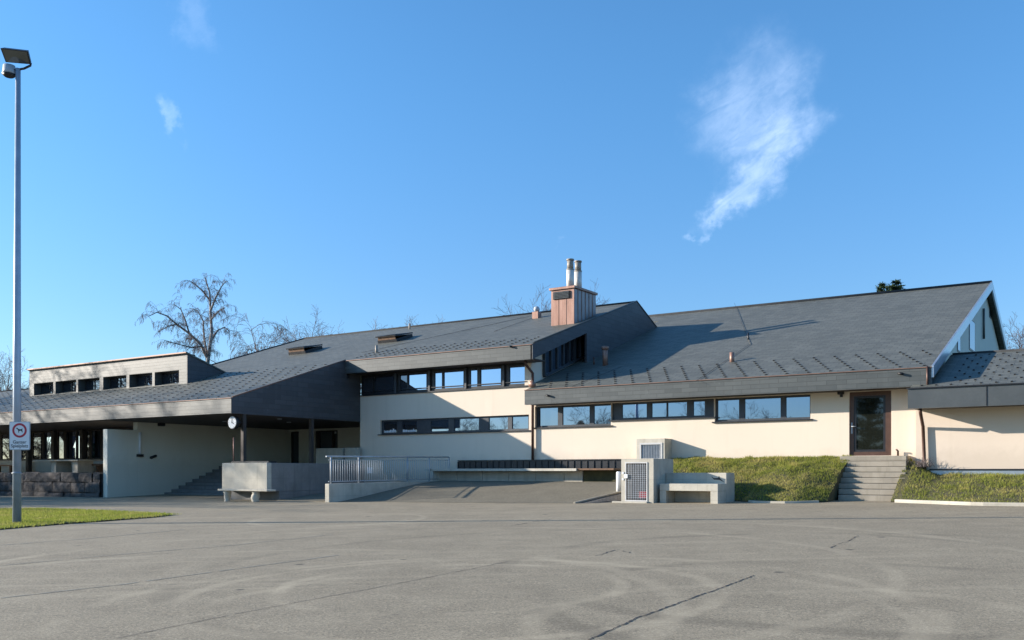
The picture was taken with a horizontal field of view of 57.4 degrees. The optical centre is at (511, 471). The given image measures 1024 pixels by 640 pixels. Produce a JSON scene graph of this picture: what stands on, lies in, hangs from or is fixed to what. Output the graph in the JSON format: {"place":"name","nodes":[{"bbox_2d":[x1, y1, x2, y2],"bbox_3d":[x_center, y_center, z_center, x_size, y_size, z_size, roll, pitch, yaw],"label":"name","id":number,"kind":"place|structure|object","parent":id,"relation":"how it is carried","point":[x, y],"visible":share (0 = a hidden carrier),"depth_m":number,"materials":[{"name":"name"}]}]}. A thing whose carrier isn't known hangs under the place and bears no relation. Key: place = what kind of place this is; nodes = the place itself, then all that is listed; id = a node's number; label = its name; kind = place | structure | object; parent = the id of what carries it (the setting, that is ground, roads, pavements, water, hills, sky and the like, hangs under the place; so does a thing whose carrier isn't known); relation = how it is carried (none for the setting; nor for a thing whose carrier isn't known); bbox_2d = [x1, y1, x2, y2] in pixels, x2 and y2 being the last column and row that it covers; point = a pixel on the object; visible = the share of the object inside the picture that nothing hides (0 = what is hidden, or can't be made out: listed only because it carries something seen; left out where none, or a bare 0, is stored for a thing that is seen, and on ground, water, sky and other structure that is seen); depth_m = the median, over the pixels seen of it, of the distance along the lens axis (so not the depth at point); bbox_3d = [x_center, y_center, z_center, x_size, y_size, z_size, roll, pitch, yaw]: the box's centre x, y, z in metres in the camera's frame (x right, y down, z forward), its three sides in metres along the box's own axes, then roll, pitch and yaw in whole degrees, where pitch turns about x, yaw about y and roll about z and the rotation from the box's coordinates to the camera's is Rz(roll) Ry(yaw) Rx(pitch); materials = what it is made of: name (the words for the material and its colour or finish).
{"place":"outdoors","nodes":[
{"label":"outdoors","id":0,"kind":"place"},
{"bbox_2d":[0,507,178,528],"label":"lawn","id":1,"kind":"structure","parent":0,"point":[33,516],"depth_m":26.48,"materials":[{"name":"plant"}]},
{"bbox_2d":[275,481,410,501],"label":"path","id":2,"kind":"structure","parent":0,"point":[319,497],"depth_m":35.08,"materials":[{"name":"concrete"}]},
{"bbox_2d":[0,494,1023,639],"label":"yard","id":3,"kind":"structure","parent":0,"point":[207,567],"depth_m":12.68,"materials":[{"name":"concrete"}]},
{"bbox_2d":[0,47,31,522],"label":"lamp post","id":4,"kind":"object","parent":3,"relation":"on","point":[13,55],"visible":0.94,"depth_m":24.23,"materials":[{"name":"metal"}]},
{"bbox_2d":[9,422,29,449],"bbox_3d":[-12.710,-0.930,24.161,0.532,0.734,0.028,0,0,0],"label":"prohibition sign","id":5,"kind":"object","parent":4,"relation":"attached to","point":[19,435],"visible":1,"depth_m":24.15,"materials":[{"name":"metal"}]},
{"bbox_2d":[0,472,102,497],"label":"stone wall","id":6,"kind":"structure","parent":3,"relation":"on","point":[66,484],"depth_m":42.77,"materials":[{"name":"grey stone"}]},
{"bbox_2d":[164,466,223,494],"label":"entrance stairs","id":7,"kind":"structure","parent":3,"relation":"on","point":[209,483],"depth_m":43.34,"materials":[{"name":"concrete"}]},
{"bbox_2d":[218,489,275,501],"bbox_3d":[-9.802,0.906,34.505,2.684,0.539,0.420,0,0,33],"label":"stone bench","id":8,"kind":"object","parent":3,"relation":"on","point":[255,496],"visible":0.93,"depth_m":34.19,"materials":[{"name":"concrete"}]},
{"bbox_2d":[222,461,363,499],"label":"parapet","id":9,"kind":"structure","parent":3,"relation":"on","point":[288,480],"depth_m":35.84,"materials":[{"name":"concrete"}]},
{"bbox_2d":[325,481,432,501],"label":"wall","id":10,"kind":"structure","parent":3,"relation":"on","point":[336,492],"depth_m":34.10,"materials":[{"name":"concrete"}]},
{"bbox_2d":[325,456,449,483],"bbox_3d":[-4.572,-0.112,35.939,0.060,1.052,7.174,0,0,33],"label":"railing","id":11,"kind":"object","parent":10,"relation":"on","point":[407,468],"visible":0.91,"depth_m":35.72,"materials":[{"name":"metal"}]},
{"bbox_2d":[340,481,616,502],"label":"ramp","id":12,"kind":"structure","parent":3,"relation":"on","point":[508,491],"depth_m":32.99,"materials":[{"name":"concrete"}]},
{"bbox_2d":[616,472,620,491],"bbox_3d":[3.545,0.375,31.082,0.166,0.770,0.170,0,0,33],"label":"bollard","id":13,"kind":"object","parent":12,"relation":"on","point":[618,481],"visible":0.74,"depth_m":31.01,"materials":[{"name":"white metal"}]},
{"bbox_2d":[573,491,620,502],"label":"ramp kerb","id":14,"kind":"structure","parent":3,"relation":"on","point":[610,497],"depth_m":29.70,"materials":[{"name":"concrete"}]},
{"bbox_2d":[612,458,672,502],"bbox_3d":[4.153,0.400,29.687,1.350,1.620,1.660,0,0,33],"label":"bin shelter","id":15,"kind":"object","parent":3,"relation":"on","point":[648,476],"visible":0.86,"depth_m":29.19,"materials":[{"name":"concrete"}]},
{"bbox_2d":[660,473,734,503],"bbox_3d":[5.682,0.538,28.954,1.990,1.017,1.400,0,0,33],"label":"concrete bench","id":16,"kind":"object","parent":3,"relation":"on","point":[715,488],"visible":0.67,"depth_m":28.76,"materials":[{"name":"grey concrete"}]},
{"bbox_2d":[748,500,818,502],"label":"kerb","id":17,"kind":"structure","parent":3,"relation":"on","point":[753,501],"depth_m":27.46,"materials":[{"name":"concrete"}]},
{"bbox_2d":[838,456,910,500],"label":"door steps","id":18,"kind":"structure","parent":3,"relation":"on","point":[870,478],"depth_m":28.61,"materials":[{"name":"concrete"}]},
{"bbox_2d":[895,499,1023,505],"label":"kerb","id":19,"kind":"structure","parent":3,"relation":"on","point":[961,503],"depth_m":25.20,"materials":[{"name":"concrete"}]},
{"bbox_2d":[0,0,1023,390],"label":"sky","id":20,"kind":"structure","parent":0,"point":[356,162],"materials":[{"name":"blue"}]},
{"bbox_2d":[668,454,850,501],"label":"grass bank","id":21,"kind":"structure","parent":0,"point":[789,478],"depth_m":29.52,"materials":[{"name":"green plant"}]},
{"bbox_2d":[891,459,1023,502],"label":"grass bank","id":22,"kind":"structure","parent":0,"point":[917,483],"depth_m":26.70,"materials":[{"name":"green plant"}]},
{"bbox_2d":[908,457,941,466],"bbox_3d":[12.567,-0.310,28.611,1.102,0.350,0.912,0,0,19],"label":"shrub","id":23,"kind":"object","parent":22,"relation":"on","point":[919,463],"visible":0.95,"depth_m":28.50,"materials":[{"name":"green plant"}]},
{"bbox_3d":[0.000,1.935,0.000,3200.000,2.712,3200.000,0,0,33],"label":"ground","id":24,"kind":"structure","parent":0,"visible":0},
{"bbox_2d":[0,346,32,390],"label":"bare tree","id":25,"kind":"object","parent":24,"relation":"on","point":[9,376],"visible":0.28,"depth_m":81.20,"materials":[{"name":"brown plant"}]},
{"bbox_2d":[135,272,243,362],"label":"birch tree","id":26,"kind":"object","parent":24,"relation":"on","point":[204,350],"visible":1,"depth_m":65.88,"materials":[{"name":"brown plant"}]},
{"bbox_2d":[218,313,294,358],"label":"bare tree","id":27,"kind":"object","parent":24,"relation":"on","point":[257,348],"visible":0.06,"depth_m":84.77,"materials":[{"name":"brown plant"}]},
{"bbox_2d":[211,322,305,362],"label":"bare tree","id":28,"kind":"object","parent":24,"relation":"on","point":[293,335],"visible":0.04,"depth_m":85.39,"materials":[{"name":"brown plant"}]},
{"bbox_2d":[266,307,330,344],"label":"bare tree","id":29,"kind":"object","parent":24,"relation":"on","point":[287,339],"visible":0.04,"depth_m":71.30,"materials":[{"name":"brown plant"}]},
{"bbox_2d":[294,316,392,338],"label":"bare tree","id":30,"kind":"object","parent":24,"relation":"on","point":[342,331],"visible":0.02,"depth_m":80.27,"materials":[{"name":"brown plant"}]},
{"bbox_2d":[405,315,444,324],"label":"bare tree","id":31,"kind":"object","parent":24,"relation":"on","point":[414,321],"visible":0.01,"depth_m":79.68,"materials":[{"name":"brown plant"}]},
{"bbox_2d":[0,258,1023,496],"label":"school building","id":32,"kind":"structure","parent":24,"relation":"on","point":[575,376],"depth_m":38.37,"materials":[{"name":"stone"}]},
{"bbox_2d":[41,383,52,393],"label":"window","id":33,"kind":"structure","parent":32,"relation":"in","point":[45,388],"depth_m":50.63,"materials":[{"name":"grey glass"}]},
{"bbox_2d":[0,428,132,460],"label":"window","id":34,"kind":"structure","parent":32,"relation":"in","point":[68,441],"depth_m":51.06,"materials":[{"name":"grey"}]},
{"bbox_2d":[63,381,75,391],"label":"window","id":35,"kind":"structure","parent":32,"relation":"in","point":[67,386],"depth_m":49.48,"materials":[{"name":"grey glass"}]},
{"bbox_2d":[85,379,99,389],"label":"window","id":36,"kind":"structure","parent":32,"relation":"in","point":[93,384],"depth_m":48.35,"materials":[{"name":"grey glass"}]},
{"bbox_2d":[110,376,125,387],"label":"window","id":37,"kind":"structure","parent":32,"relation":"in","point":[115,382],"depth_m":47.16,"materials":[{"name":"grey glass"}]},
{"bbox_2d":[136,432,143,456],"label":"wall light","id":38,"kind":"object","parent":32,"relation":"attached to","point":[139,455],"visible":1,"depth_m":42.15,"materials":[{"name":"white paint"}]},
{"bbox_2d":[136,374,151,385],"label":"window","id":39,"kind":"structure","parent":32,"relation":"in","point":[146,379],"depth_m":45.95,"materials":[{"name":"grey glass"}]},
{"bbox_2d":[162,371,178,383],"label":"window","id":40,"kind":"structure","parent":32,"relation":"in","point":[169,377],"depth_m":44.84,"materials":[{"name":"grey glass"}]},
{"bbox_2d":[228,416,240,428],"bbox_3d":[-10.829,-1.927,36.584,0.510,0.510,0.325,0,0,33],"label":"wall clock","id":41,"kind":"object","parent":32,"relation":"attached to","point":[234,422],"depth_m":36.45,"materials":[{"name":"white plastic"}]},
{"bbox_2d":[291,431,298,462],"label":"door","id":42,"kind":"structure","parent":32,"relation":"in","point":[294,435],"depth_m":49.72,"materials":[{"name":"grey"}]},
{"bbox_2d":[316,430,337,447],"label":"window","id":43,"kind":"structure","parent":32,"relation":"in","point":[324,439],"depth_m":48.48,"materials":[{"name":"grey glass"}]},
{"bbox_2d":[359,363,527,395],"bbox_3d":[-3.030,-3.861,39.639,9.160,0.932,0.190,0,0,33],"label":"window","id":44,"kind":"structure","parent":32,"relation":"in","point":[511,375],"depth_m":39.53,"materials":[{"name":"blue glass"}]},
{"bbox_2d":[378,415,530,434],"bbox_3d":[-2.557,-1.946,39.369,7.977,0.662,0.260,0,0,33],"label":"window","id":45,"kind":"structure","parent":32,"relation":"in","point":[509,423],"depth_m":39.21,"materials":[{"name":"blue glass"}]},
{"bbox_2d":[543,334,584,376],"bbox_3d":[2.263,-5.085,39.264,0.130,2.511,3.550,0,0,33],"label":"window","id":46,"kind":"structure","parent":32,"relation":"in","point":[556,359],"depth_m":39.01,"materials":[{"name":"black glass"}]},
{"bbox_2d":[534,403,612,428],"bbox_3d":[2.345,-2.141,36.138,3.523,0.872,0.260,0,0,33],"label":"window","id":47,"kind":"structure","parent":32,"relation":"in","point":[590,415],"depth_m":36.19,"materials":[{"name":"blue glass"}]},
{"bbox_2d":[608,399,716,421],"bbox_3d":[5.450,-2.236,34.090,4.208,0.682,0.260,0,0,33],"label":"window","id":48,"kind":"structure","parent":32,"relation":"in","point":[701,408],"depth_m":34.10,"materials":[{"name":"blue glass"}]},
{"bbox_2d":[712,395,812,422],"bbox_3d":[8.552,-2.146,32.044,3.491,0.862,0.260,0,0,33],"label":"window","id":49,"kind":"structure","parent":32,"relation":"in","point":[790,407],"depth_m":32.08,"materials":[{"name":"blue glass"}]},
{"bbox_2d":[850,391,890,455],"bbox_3d":[11.531,-1.550,30.096,1.284,2.060,0.174,0,0,33],"label":"door","id":50,"kind":"structure","parent":32,"relation":"in","point":[870,412],"depth_m":30.11,"materials":[{"name":"black glass"}]},
{"bbox_2d":[957,339,959,352],"bbox_3d":[16.302,-4.662,34.143,0.026,0.593,0.677,0,0,33],"label":"window","id":51,"kind":"structure","parent":32,"relation":"in","point":[958,343],"depth_m":34.00,"materials":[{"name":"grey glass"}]},
{"bbox_2d":[969,320,974,351],"bbox_3d":[18.202,-5.396,37.023,0.026,1.243,1.492,0,0,33],"label":"window","id":52,"kind":"structure","parent":32,"relation":"in","point":[972,324],"depth_m":37.04,"materials":[{"name":"blue glass"}]},
{"bbox_2d":[498,278,609,314],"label":"bare tree","id":53,"kind":"object","parent":24,"relation":"on","point":[543,308],"visible":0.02,"depth_m":77.64,"materials":[{"name":"brown plant"}]},
{"bbox_2d":[875,281,885,291],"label":"pine tree","id":54,"kind":"object","parent":24,"relation":"on","point":[879,288],"visible":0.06,"depth_m":85.89,"materials":[{"name":"green plant"}]},
{"bbox_2d":[880,279,904,290],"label":"pine tree","id":55,"kind":"object","parent":24,"relation":"on","point":[895,285],"visible":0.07,"depth_m":83.65,"materials":[{"name":"green plant"}]},
{"bbox_2d":[1003,315,1023,348],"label":"bare tree","id":56,"kind":"object","parent":24,"relation":"on","point":[1019,337],"visible":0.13,"depth_m":77.36,"materials":[{"name":"brown plant"}]},
{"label":"terrace","id":57,"kind":"structure","parent":0,"visible":0},
{"bbox_2d":[316,448,344,463],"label":"concrete block","id":58,"kind":"structure","parent":57,"relation":"on","point":[321,453],"depth_m":42.61,"materials":[{"name":"grey concrete"}]},
{"bbox_2d":[345,448,359,463],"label":"concrete block","id":59,"kind":"structure","parent":57,"relation":"on","point":[352,451],"depth_m":41.85,"materials":[{"name":"grey concrete"}]},
{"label":"upper terrace","id":60,"kind":"structure","parent":0,"visible":0},
{"bbox_2d":[0,465,12,471],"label":"wooden bench","id":61,"kind":"object","parent":60,"relation":"on","point":[10,468],"visible":0.53,"depth_m":51.31,"materials":[{"name":"brown wood"}]},
{"bbox_2d":[33,459,102,472],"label":"concrete table","id":62,"kind":"object","parent":60,"relation":"on","point":[80,465],"visible":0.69,"depth_m":46.97,"materials":[{"name":"grey concrete"}]},
{"bbox_2d":[92,464,102,472],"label":"wooden bench","id":63,"kind":"object","parent":60,"relation":"on","point":[99,467],"visible":0.3,"depth_m":46.87,"materials":[{"name":"brown wood"}]},
{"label":"pavement","id":64,"kind":"structure","parent":0,"visible":0},
{"bbox_2d":[424,468,620,481],"bbox_3d":[0.279,0.217,36.080,8.584,0.685,0.950,0,0,33],"label":"ledge bench","id":65,"kind":"object","parent":64,"relation":"on","point":[578,474],"visible":0.62,"depth_m":35.73,"materials":[{"name":"concrete"}]},
{"bbox_2d":[637,438,670,458],"bbox_3d":[5.132,-0.315,33.851,1.100,1.750,0.610,0,0,33],"label":"vent shaft","id":66,"kind":"object","parent":64,"relation":"on","point":[660,448],"visible":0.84,"depth_m":33.60,"materials":[{"name":"concrete"}]}
]}

